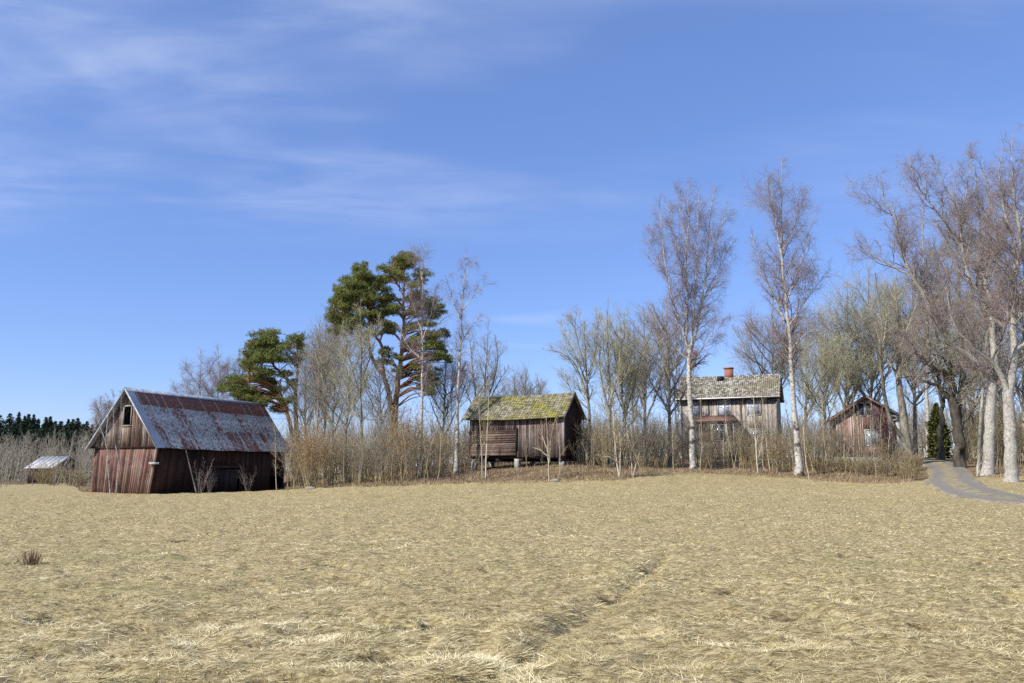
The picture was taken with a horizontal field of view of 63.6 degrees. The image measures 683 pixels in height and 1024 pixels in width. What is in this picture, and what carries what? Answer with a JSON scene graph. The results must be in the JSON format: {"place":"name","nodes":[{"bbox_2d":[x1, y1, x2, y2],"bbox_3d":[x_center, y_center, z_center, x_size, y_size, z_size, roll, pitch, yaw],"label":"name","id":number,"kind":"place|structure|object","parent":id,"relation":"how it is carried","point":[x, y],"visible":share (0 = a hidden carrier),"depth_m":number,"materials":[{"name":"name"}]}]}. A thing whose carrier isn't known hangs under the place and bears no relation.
{"place":"outdoors","nodes":[
{"label":"outdoors","id":0,"kind":"place"},
{"bbox_2d":[0,458,1023,682],"bbox_3d":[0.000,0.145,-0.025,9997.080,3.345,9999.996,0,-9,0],"label":"ground","id":1,"kind":"structure","parent":0,"point":[707,482],"depth_m":12.77,"materials":[{"name":"plant"}]},
{"bbox_2d":[0,415,8,464],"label":"spruce tree","id":2,"kind":"object","parent":1,"relation":"on","point":[4,433],"visible":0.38,"depth_m":145.91,"materials":[{"name":"green plant"}]},
{"bbox_2d":[0,423,18,476],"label":"spruce tree","id":3,"kind":"object","parent":1,"relation":"on","point":[12,430],"visible":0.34,"depth_m":144.20,"materials":[{"name":"green plant"}]},
{"bbox_2d":[0,413,18,442],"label":"spruce tree","id":4,"kind":"object","parent":1,"relation":"on","point":[10,419],"visible":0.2,"depth_m":153.62,"materials":[{"name":"green plant"}]},
{"bbox_2d":[8,416,26,477],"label":"spruce tree","id":5,"kind":"object","parent":1,"relation":"on","point":[22,424],"visible":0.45,"depth_m":141.97,"materials":[{"name":"green plant"}]},
{"bbox_2d":[21,414,37,448],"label":"spruce tree","id":6,"kind":"object","parent":1,"relation":"on","point":[33,428],"visible":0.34,"depth_m":141.81,"materials":[{"name":"green plant"}]},
{"bbox_2d":[13,547,48,565],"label":"rush tuft","id":7,"kind":"object","parent":1,"relation":"on","point":[34,557],"visible":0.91,"depth_m":14.13,"materials":[{"name":"plant"}]},
{"bbox_2d":[11,429,53,478],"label":"spruce tree","id":8,"kind":"object","parent":1,"relation":"on","point":[38,433],"visible":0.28,"depth_m":127.21,"materials":[{"name":"green plant"}]},
{"bbox_2d":[26,460,60,483],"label":"brown bush","id":9,"kind":"object","parent":1,"relation":"on","point":[38,474],"visible":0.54,"depth_m":94.58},
{"bbox_2d":[0,442,93,486],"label":"thicket","id":10,"kind":"object","parent":1,"relation":"on","point":[82,461],"visible":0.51,"depth_m":87.98,"materials":[{"name":"plant"}]},
{"bbox_2d":[39,459,69,485],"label":"brown bush","id":11,"kind":"object","parent":1,"relation":"on","point":[45,475],"visible":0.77,"depth_m":86.43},
{"bbox_2d":[27,456,84,483],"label":"field shed","id":12,"kind":"structure","parent":1,"relation":"on","point":[37,462],"depth_m":98.46,"materials":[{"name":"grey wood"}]},
{"bbox_2d":[60,430,77,458],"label":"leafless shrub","id":13,"kind":"object","parent":1,"relation":"on","point":[70,436],"visible":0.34,"depth_m":124.21,"materials":[{"name":"grey plant"}]},
{"bbox_2d":[66,419,81,443],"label":"spruce tree","id":14,"kind":"object","parent":1,"relation":"on","point":[72,427],"visible":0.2,"depth_m":146.21,"materials":[{"name":"green plant"}]},
{"bbox_2d":[70,469,92,486],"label":"brown bush","id":15,"kind":"object","parent":1,"relation":"on","point":[81,480],"visible":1,"depth_m":78.71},
{"bbox_2d":[87,394,114,434],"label":"bare tree","id":16,"kind":"object","parent":1,"relation":"on","point":[95,420],"visible":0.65,"depth_m":67.70,"materials":[{"name":"grey wood"}]},
{"bbox_2d":[92,394,113,494],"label":"birch sapling","id":17,"kind":"object","parent":1,"relation":"on","point":[107,418],"visible":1,"depth_m":52.80,"materials":[{"name":"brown plant"}]},
{"bbox_2d":[107,390,128,494],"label":"birch sapling","id":18,"kind":"object","parent":1,"relation":"on","point":[115,432],"visible":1,"depth_m":53.05,"materials":[{"name":"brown plant"}]},
{"bbox_2d":[85,387,289,493],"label":"red barn","id":19,"kind":"structure","parent":1,"relation":"on","point":[162,432],"depth_m":58.02,"materials":[{"name":"brown wood"}]},
{"bbox_2d":[207,468,237,491],"bbox_3d":[-21.254,10.198,60.650,0.150,1.765,2.957,-4,-10,22],"label":"barn door","id":20,"kind":"structure","parent":19,"relation":"in","point":[229,482],"depth_m":60.65,"materials":[{"name":"brown wood"}]},
{"bbox_2d":[169,370,205,395],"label":"birch tree","id":21,"kind":"object","parent":1,"relation":"on","point":[189,391],"visible":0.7,"depth_m":88.21,"materials":[{"name":"grey plant"}]},
{"bbox_2d":[177,348,219,396],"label":"birch tree","id":22,"kind":"object","parent":1,"relation":"on","point":[200,367],"visible":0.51,"depth_m":92.39,"materials":[{"name":"grey plant"}]},
{"bbox_2d":[193,339,237,398],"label":"birch tree","id":23,"kind":"object","parent":1,"relation":"on","point":[212,378],"visible":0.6,"depth_m":90.43,"materials":[{"name":"grey plant"}]},
{"bbox_2d":[211,344,256,399],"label":"birch tree","id":24,"kind":"object","parent":1,"relation":"on","point":[242,371],"visible":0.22,"depth_m":92.42,"materials":[{"name":"grey plant"}]},
{"bbox_2d":[215,327,308,481],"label":"pine tree","id":25,"kind":"object","parent":1,"relation":"on","point":[265,347],"visible":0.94,"depth_m":71.14,"materials":[{"name":"green plant"}]},
{"bbox_2d":[269,340,332,480],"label":"bare tree","id":26,"kind":"object","parent":1,"relation":"on","point":[305,406],"visible":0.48,"depth_m":70.01,"materials":[{"name":"grey plant"}]},
{"bbox_2d":[284,426,327,487],"bbox_3d":[-15.028,8.420,59.657,3.379,4.526,2.592,2,-9,-13],"label":"hazel shrub","id":27,"kind":"object","parent":1,"relation":"on","point":[299,476],"visible":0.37,"depth_m":59.25,"materials":[{"name":"brown plant"}]},
{"bbox_2d":[273,415,341,487],"bbox_3d":[-13.955,7.418,55.448,4.179,5.083,3.794,-8,-12,42],"label":"hazel shrub","id":28,"kind":"object","parent":1,"relation":"on","point":[315,461],"visible":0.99,"depth_m":55.31,"materials":[{"name":"brown plant"}]},
{"bbox_2d":[274,317,347,475],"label":"bare tree","id":29,"kind":"object","parent":1,"relation":"on","point":[316,374],"visible":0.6,"depth_m":68.30,"materials":[{"name":"grey plant"}]},
{"bbox_2d":[302,305,350,476],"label":"bare tree","id":30,"kind":"object","parent":1,"relation":"on","point":[327,364],"visible":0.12,"depth_m":72.59,"materials":[{"name":"grey plant"}]},
{"bbox_2d":[315,426,345,486],"bbox_3d":[-12.431,7.877,56.718,2.474,4.320,3.226,-3,-9,19],"label":"hazel shrub","id":31,"kind":"object","parent":1,"relation":"on","point":[330,480],"visible":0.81,"depth_m":56.26,"materials":[{"name":"brown plant"}]},
{"bbox_2d":[304,324,375,479],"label":"bare tree","id":32,"kind":"object","parent":1,"relation":"on","point":[321,370],"visible":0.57,"depth_m":66.05,"materials":[{"name":"grey plant"}]},
{"bbox_2d":[309,315,383,480],"bbox_3d":[-12.824,4.304,64.081,6.553,13.076,5.927,3,-9,-16],"label":"bare tree","id":33,"kind":"object","parent":1,"relation":"on","point":[340,392],"visible":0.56,"depth_m":63.98,"materials":[{"name":"grey plant"}]},
{"bbox_2d":[330,434,363,482],"bbox_3d":[-11.327,8.085,57.219,2.810,3.763,2.156,3,-9,-21],"label":"leafless shrub","id":34,"kind":"object","parent":1,"relation":"on","point":[344,459],"visible":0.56,"depth_m":57.16,"materials":[{"name":"brown plant"}]},
{"bbox_2d":[318,297,384,481],"bbox_3d":[-11.768,3.312,60.044,4.572,13.913,3.634,0,-9,0],"label":"bare tree","id":35,"kind":"object","parent":1,"relation":"on","point":[361,379],"visible":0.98,"depth_m":60.24,"materials":[{"name":"grey plant"}]},
{"bbox_2d":[323,260,394,458],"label":"pine tree","id":36,"kind":"object","parent":1,"relation":"on","point":[363,284],"visible":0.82,"depth_m":67.87,"materials":[{"name":"green plant"}]},
{"bbox_2d":[354,437,381,481],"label":"leafless shrub","id":37,"kind":"object","parent":1,"relation":"on","point":[365,473],"visible":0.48,"depth_m":57.04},
{"bbox_2d":[351,353,412,474],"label":"bare tree","id":38,"kind":"object","parent":1,"relation":"on","point":[384,384],"visible":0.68,"depth_m":64.04,"materials":[{"name":"grey plant"}]},
{"bbox_2d":[379,399,439,481],"bbox_3d":[-7.081,6.743,55.707,4.156,5.567,4.577,-3,-9,18],"label":"hazel shrub","id":39,"kind":"object","parent":1,"relation":"on","point":[403,476],"visible":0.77,"depth_m":55.78,"materials":[{"name":"brown plant"}]},
{"bbox_2d":[371,250,452,470],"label":"pine tree","id":40,"kind":"object","parent":1,"relation":"on","point":[399,266],"visible":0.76,"depth_m":68.03,"materials":[{"name":"green plant"}]},
{"bbox_2d":[393,238,455,477],"bbox_3d":[-6.436,1.032,59.741,5.044,17.709,4.070,0,-9,0],"label":"bare tree","id":41,"kind":"object","parent":1,"relation":"on","point":[421,338],"visible":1,"depth_m":59.93,"materials":[{"name":"plant"}]},
{"bbox_2d":[419,425,457,476],"bbox_3d":[-5.235,7.619,57.527,2.157,3.766,2.812,8,-12,-43],"label":"leafless shrub","id":42,"kind":"object","parent":1,"relation":"on","point":[437,465],"visible":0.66,"depth_m":57.36,"materials":[{"name":"brown plant"}]},
{"bbox_2d":[409,348,484,464],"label":"bare tree","id":43,"kind":"object","parent":1,"relation":"on","point":[445,394],"visible":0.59,"depth_m":73.89,"materials":[{"name":"grey plant"}]},
{"bbox_2d":[433,421,464,471],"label":"leafless shrub","id":44,"kind":"object","parent":1,"relation":"on","point":[450,458],"visible":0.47,"depth_m":61.16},
{"bbox_2d":[450,428,479,472],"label":"leafless shrub","id":45,"kind":"object","parent":1,"relation":"on","point":[465,465],"visible":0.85,"depth_m":59.20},
{"bbox_2d":[433,249,498,473],"bbox_3d":[-3.418,1.068,60.717,5.126,17.382,3.107,0,-9,0],"label":"birch tree","id":46,"kind":"object","parent":1,"relation":"on","point":[463,370],"visible":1,"depth_m":60.71,"materials":[{"name":"grey plant"}]},
{"bbox_2d":[474,385,489,477],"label":"sapling","id":47,"kind":"object","parent":1,"relation":"on","point":[479,417],"visible":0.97,"depth_m":54.74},
{"bbox_2d":[453,315,514,403],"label":"bare tree","id":48,"kind":"object","parent":1,"relation":"on","point":[492,378],"visible":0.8,"depth_m":84.28,"materials":[{"name":"grey plant"}]},
{"bbox_2d":[479,379,496,476],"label":"sapling","id":49,"kind":"object","parent":1,"relation":"on","point":[487,422],"visible":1,"depth_m":54.73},
{"bbox_2d":[0,387,1021,481],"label":"bare wood","id":50,"kind":"object","parent":1,"relation":"on","point":[921,429],"visible":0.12,"depth_m":119.14,"materials":[{"name":"plant"}]},
{"bbox_2d":[492,366,535,396],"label":"bare tree","id":51,"kind":"object","parent":1,"relation":"on","point":[515,385],"visible":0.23,"depth_m":91.83,"materials":[{"name":"grey plant"}]},
{"bbox_2d":[10,458,1023,491],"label":"undergrowth","id":52,"kind":"object","parent":1,"relation":"on","point":[651,472],"visible":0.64,"depth_m":55.43,"materials":[{"name":"plant"}]},
{"bbox_2d":[461,392,586,470],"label":"storehouse","id":53,"kind":"structure","parent":1,"relation":"on","point":[514,419],"depth_m":59.48,"materials":[{"name":"brown wood"}]},
{"bbox_2d":[502,356,550,395],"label":"bare tree","id":54,"kind":"object","parent":1,"relation":"on","point":[529,391],"visible":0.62,"depth_m":90.01,"materials":[{"name":"grey plant"}]},
{"bbox_2d":[533,414,558,481],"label":"sapling","id":55,"kind":"object","parent":1,"relation":"on","point":[549,452],"visible":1,"depth_m":53.22,"materials":[{"name":"plant"}]},
{"bbox_2d":[541,303,609,463],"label":"lichen tree","id":56,"kind":"object","parent":1,"relation":"on","point":[582,359],"visible":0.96,"depth_m":61.24,"materials":[{"name":"grey plant"}]},
{"bbox_2d":[573,413,592,463],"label":"leafless shrub","id":57,"kind":"object","parent":1,"relation":"on","point":[582,447],"visible":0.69,"depth_m":59.41,"materials":[{"name":"brown plant"}]},
{"bbox_2d":[263,390,915,487],"bbox_3d":[4.557,11.073,86.778,59.781,7.855,74.023,0,-9,0],"label":"thicket","id":58,"kind":"object","parent":1,"relation":"on","point":[643,448],"visible":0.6,"depth_m":60.09,"materials":[{"name":"plant"}]},
{"bbox_2d":[580,411,618,466],"bbox_3d":[6.293,6.819,57.317,2.994,4.012,2.695,-5,-10,30],"label":"leafless shrub","id":59,"kind":"object","parent":1,"relation":"on","point":[602,449],"visible":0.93,"depth_m":57.31,"materials":[{"name":"plant"}]},
{"bbox_2d":[579,294,634,465],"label":"lichen tree","id":60,"kind":"object","parent":1,"relation":"on","point":[606,390],"visible":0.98,"depth_m":60.32,"materials":[{"name":"grey plant"}]},
{"bbox_2d":[590,373,629,476],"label":"sapling","id":61,"kind":"object","parent":1,"relation":"on","point":[620,450],"visible":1,"depth_m":53.04,"materials":[{"name":"plant"}]},
{"bbox_2d":[591,301,664,464],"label":"lichen tree","id":62,"kind":"object","parent":1,"relation":"on","point":[626,403],"visible":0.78,"depth_m":62.96,"materials":[{"name":"grey plant"}]},
{"bbox_2d":[619,421,639,476],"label":"sapling","id":63,"kind":"object","parent":1,"relation":"on","point":[630,452],"visible":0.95,"depth_m":53.49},
{"bbox_2d":[606,317,661,461],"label":"bare tree","id":64,"kind":"object","parent":1,"relation":"on","point":[634,394],"visible":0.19,"depth_m":74.16,"materials":[{"name":"brown plant"}]},
{"bbox_2d":[606,303,681,465],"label":"bare tree","id":65,"kind":"object","parent":1,"relation":"on","point":[644,398],"visible":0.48,"depth_m":67.17,"materials":[{"name":"grey plant"}]},
{"bbox_2d":[627,291,707,466],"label":"bare tree","id":66,"kind":"object","parent":1,"relation":"on","point":[669,389],"visible":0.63,"depth_m":66.31,"materials":[{"name":"grey plant"}]},
{"bbox_2d":[661,324,701,457],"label":"bare tree","id":67,"kind":"object","parent":1,"relation":"on","point":[677,420],"visible":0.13,"depth_m":86.17,"materials":[{"name":"brown plant"}]},
{"bbox_2d":[638,174,740,470],"bbox_3d":[14.031,-1.793,63.025,8.995,23.397,5.486,0,-9,0],"label":"birch tree","id":68,"kind":"object","parent":1,"relation":"on","point":[690,357],"visible":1,"depth_m":63.21,"materials":[{"name":"grey plant"}]},
{"bbox_2d":[696,432,719,468],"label":"leafless shrub","id":69,"kind":"object","parent":1,"relation":"on","point":[708,458],"visible":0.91,"depth_m":63.25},
{"bbox_2d":[675,367,783,459],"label":"farmhouse","id":70,"kind":"object","parent":1,"relation":"on","point":[718,391],"visible":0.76,"depth_m":77.77,"materials":[{"name":"grey wood"}]},
{"bbox_2d":[717,402,730,414],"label":"window","id":71,"kind":"structure","parent":70,"relation":"in","point":[720,405],"depth_m":77.62,"materials":[{"name":"white glass"}]},
{"bbox_2d":[747,401,760,415],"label":"window","id":72,"kind":"structure","parent":70,"relation":"in","point":[749,410],"depth_m":76.64,"materials":[{"name":"white glass"}]},
{"bbox_2d":[733,426,756,467],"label":"leafless shrub","id":73,"kind":"object","parent":1,"relation":"on","point":[744,463],"visible":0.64,"depth_m":63.27,"materials":[{"name":"brown plant"}]},
{"bbox_2d":[744,437,766,469],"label":"leafless shrub","id":74,"kind":"object","parent":1,"relation":"on","point":[751,457],"visible":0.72,"depth_m":61.24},
{"bbox_2d":[746,387,767,472],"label":"sapling","id":75,"kind":"object","parent":1,"relation":"on","point":[755,438],"visible":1,"depth_m":58.14,"materials":[{"name":"plant"}]},
{"bbox_2d":[720,294,817,389],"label":"bare tree","id":76,"kind":"object","parent":1,"relation":"on","point":[761,365],"visible":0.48,"depth_m":88.15,"materials":[{"name":"grey plant"}]},
{"bbox_2d":[760,432,789,471],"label":"leafless shrub","id":77,"kind":"object","parent":1,"relation":"on","point":[780,457],"visible":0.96,"depth_m":59.36,"materials":[{"name":"brown plant"}]},
{"bbox_2d":[732,157,844,475],"bbox_3d":[19.510,-2.123,58.509,8.566,23.283,5.668,0,-9,0],"label":"birch tree","id":78,"kind":"object","parent":1,"relation":"on","point":[789,347],"visible":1,"depth_m":58.20,"materials":[{"name":"grey plant"}]},
{"bbox_2d":[800,396,808,478],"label":"sapling","id":79,"kind":"object","parent":1,"relation":"on","point":[805,412],"visible":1,"depth_m":54.08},
{"bbox_2d":[763,312,846,456],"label":"bare tree","id":80,"kind":"object","parent":1,"relation":"on","point":[800,392],"visible":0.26,"depth_m":86.29,"materials":[{"name":"grey plant"}]},
{"bbox_2d":[808,456,831,473],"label":"bush","id":81,"kind":"object","parent":1,"relation":"on","point":[817,466],"visible":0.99,"depth_m":57.18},
{"bbox_2d":[793,323,859,452],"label":"lichen tree","id":82,"kind":"object","parent":1,"relation":"on","point":[829,379],"visible":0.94,"depth_m":80.05,"materials":[{"name":"grey plant"}]},
{"bbox_2d":[813,420,842,466],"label":"leafless shrub","id":83,"kind":"object","parent":1,"relation":"on","point":[829,442],"visible":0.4,"depth_m":61.30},
{"bbox_2d":[827,454,849,472],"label":"bush","id":84,"kind":"object","parent":1,"relation":"on","point":[837,464],"visible":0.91,"depth_m":57.26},
{"bbox_2d":[799,281,915,412],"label":"lichen tree","id":85,"kind":"object","parent":1,"relation":"on","point":[856,388],"visible":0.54,"depth_m":84.66,"materials":[{"name":"grey plant"}]},
{"bbox_2d":[849,453,871,475],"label":"bush","id":86,"kind":"object","parent":1,"relation":"on","point":[862,468],"visible":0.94,"depth_m":55.20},
{"bbox_2d":[823,395,901,462],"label":"red cottage","id":87,"kind":"structure","parent":1,"relation":"on","point":[862,403],"depth_m":64.42,"materials":[{"name":"brown wood"}]},
{"bbox_2d":[864,429,878,445],"bbox_3d":[27.962,7.484,64.178,0.929,1.280,0.070,-3,-9,17],"label":"window","id":88,"kind":"structure","parent":87,"relation":"in","point":[868,430],"depth_m":64.20,"materials":[{"name":"white glass"}]},
{"bbox_2d":[819,262,919,401],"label":"lichen tree","id":89,"kind":"object","parent":1,"relation":"on","point":[889,371],"visible":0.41,"depth_m":86.75,"materials":[{"name":"grey plant"}]},
{"bbox_2d":[868,452,895,476],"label":"bush","id":90,"kind":"object","parent":1,"relation":"on","point":[880,470],"visible":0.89,"depth_m":53.19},
{"bbox_2d":[836,268,936,463],"bbox_3d":[27.197,1.950,59.889,6.973,14.365,5.529,5,-10,-27],"label":"dark tree","id":91,"kind":"object","parent":1,"relation":"on","point":[903,418],"visible":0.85,"depth_m":59.76,"materials":[{"name":"grey plant"}]},
{"bbox_2d":[857,278,951,455],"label":"bare tree","id":92,"kind":"object","parent":1,"relation":"on","point":[915,442],"visible":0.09,"depth_m":88.02,"materials":[{"name":"grey plant"}]},
{"bbox_2d":[896,457,926,479],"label":"bush","id":93,"kind":"object","parent":1,"relation":"on","point":[915,471],"visible":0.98,"depth_m":49.32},
{"bbox_2d":[881,200,960,456],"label":"birch tree","id":94,"kind":"object","parent":1,"relation":"on","point":[926,393],"visible":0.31,"depth_m":82.20,"materials":[{"name":"grey plant"}]},
{"bbox_2d":[832,141,1023,475],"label":"old birch tree","id":95,"kind":"object","parent":1,"relation":"on","point":[988,466],"visible":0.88,"depth_m":48.81,"materials":[{"name":"grey plant"}]},
{"bbox_2d":[925,402,952,458],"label":"thuja","id":96,"kind":"object","parent":1,"relation":"on","point":[931,438],"visible":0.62,"depth_m":75.25,"materials":[{"name":"green plant"}]},
{"bbox_2d":[905,294,982,459],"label":"oak tree","id":97,"kind":"object","parent":1,"relation":"on","point":[941,454],"visible":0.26,"depth_m":67.85,"materials":[{"name":"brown plant"}]},
{"bbox_2d":[890,292,1002,467],"bbox_3d":[30.228,2.460,57.354,8.203,12.919,5.634,0,-9,0],"label":"oak tree","id":98,"kind":"object","parent":1,"relation":"on","point":[958,418],"visible":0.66,"depth_m":56.92,"materials":[{"name":"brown plant"}]},
{"bbox_2d":[917,181,1004,459],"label":"bare tree","id":99,"kind":"object","parent":1,"relation":"on","point":[943,256],"visible":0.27,"depth_m":71.50,"materials":[{"name":"grey plant"}]},
{"bbox_2d":[930,299,1020,457],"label":"bare tree","id":100,"kind":"object","parent":1,"relation":"on","point":[975,399],"visible":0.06,"depth_m":80.01,"materials":[{"name":"grey plant"}]},
{"bbox_2d":[929,122,1023,481],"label":"old birch tree","id":101,"kind":"object","parent":1,"relation":"on","point":[1007,385],"visible":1,"depth_m":42.46,"materials":[{"name":"grey plant"}]},
{"bbox_2d":[935,164,1023,463],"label":"bare tree","id":102,"kind":"object","parent":1,"relation":"on","point":[986,336],"visible":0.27,"depth_m":63.30,"materials":[{"name":"grey plant"}]},
{"bbox_2d":[946,391,1023,467],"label":"roadside thicket","id":103,"kind":"object","parent":1,"relation":"on","point":[999,445],"visible":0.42,"depth_m":60.68,"materials":[{"name":"plant"}]},
{"bbox_2d":[975,339,1000,472],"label":"slim tree","id":104,"kind":"object","parent":1,"relation":"on","point":[980,427],"visible":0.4,"depth_m":50.89,"materials":[{"name":"grey plant"}]},
{"bbox_2d":[953,281,1023,457],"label":"bare tree","id":105,"kind":"object","parent":1,"relation":"on","point":[1000,392],"visible":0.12,"depth_m":74.21,"materials":[{"name":"grey plant"}]},
{"bbox_2d":[973,264,1023,460],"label":"bare tree","id":106,"kind":"object","parent":1,"relation":"on","point":[1018,390],"visible":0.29,"depth_m":66.23,"materials":[{"name":"grey plant"}]},
{"bbox_2d":[0,0,1023,469],"label":"sky","id":107,"kind":"structure","parent":0,"point":[178,178],"materials":[{"name":"blue"}]},
{"bbox_2d":[922,458,1023,504],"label":"road","id":108,"kind":"structure","parent":0,"point":[947,478],"depth_m":38.72,"materials":[{"name":"gravel"}]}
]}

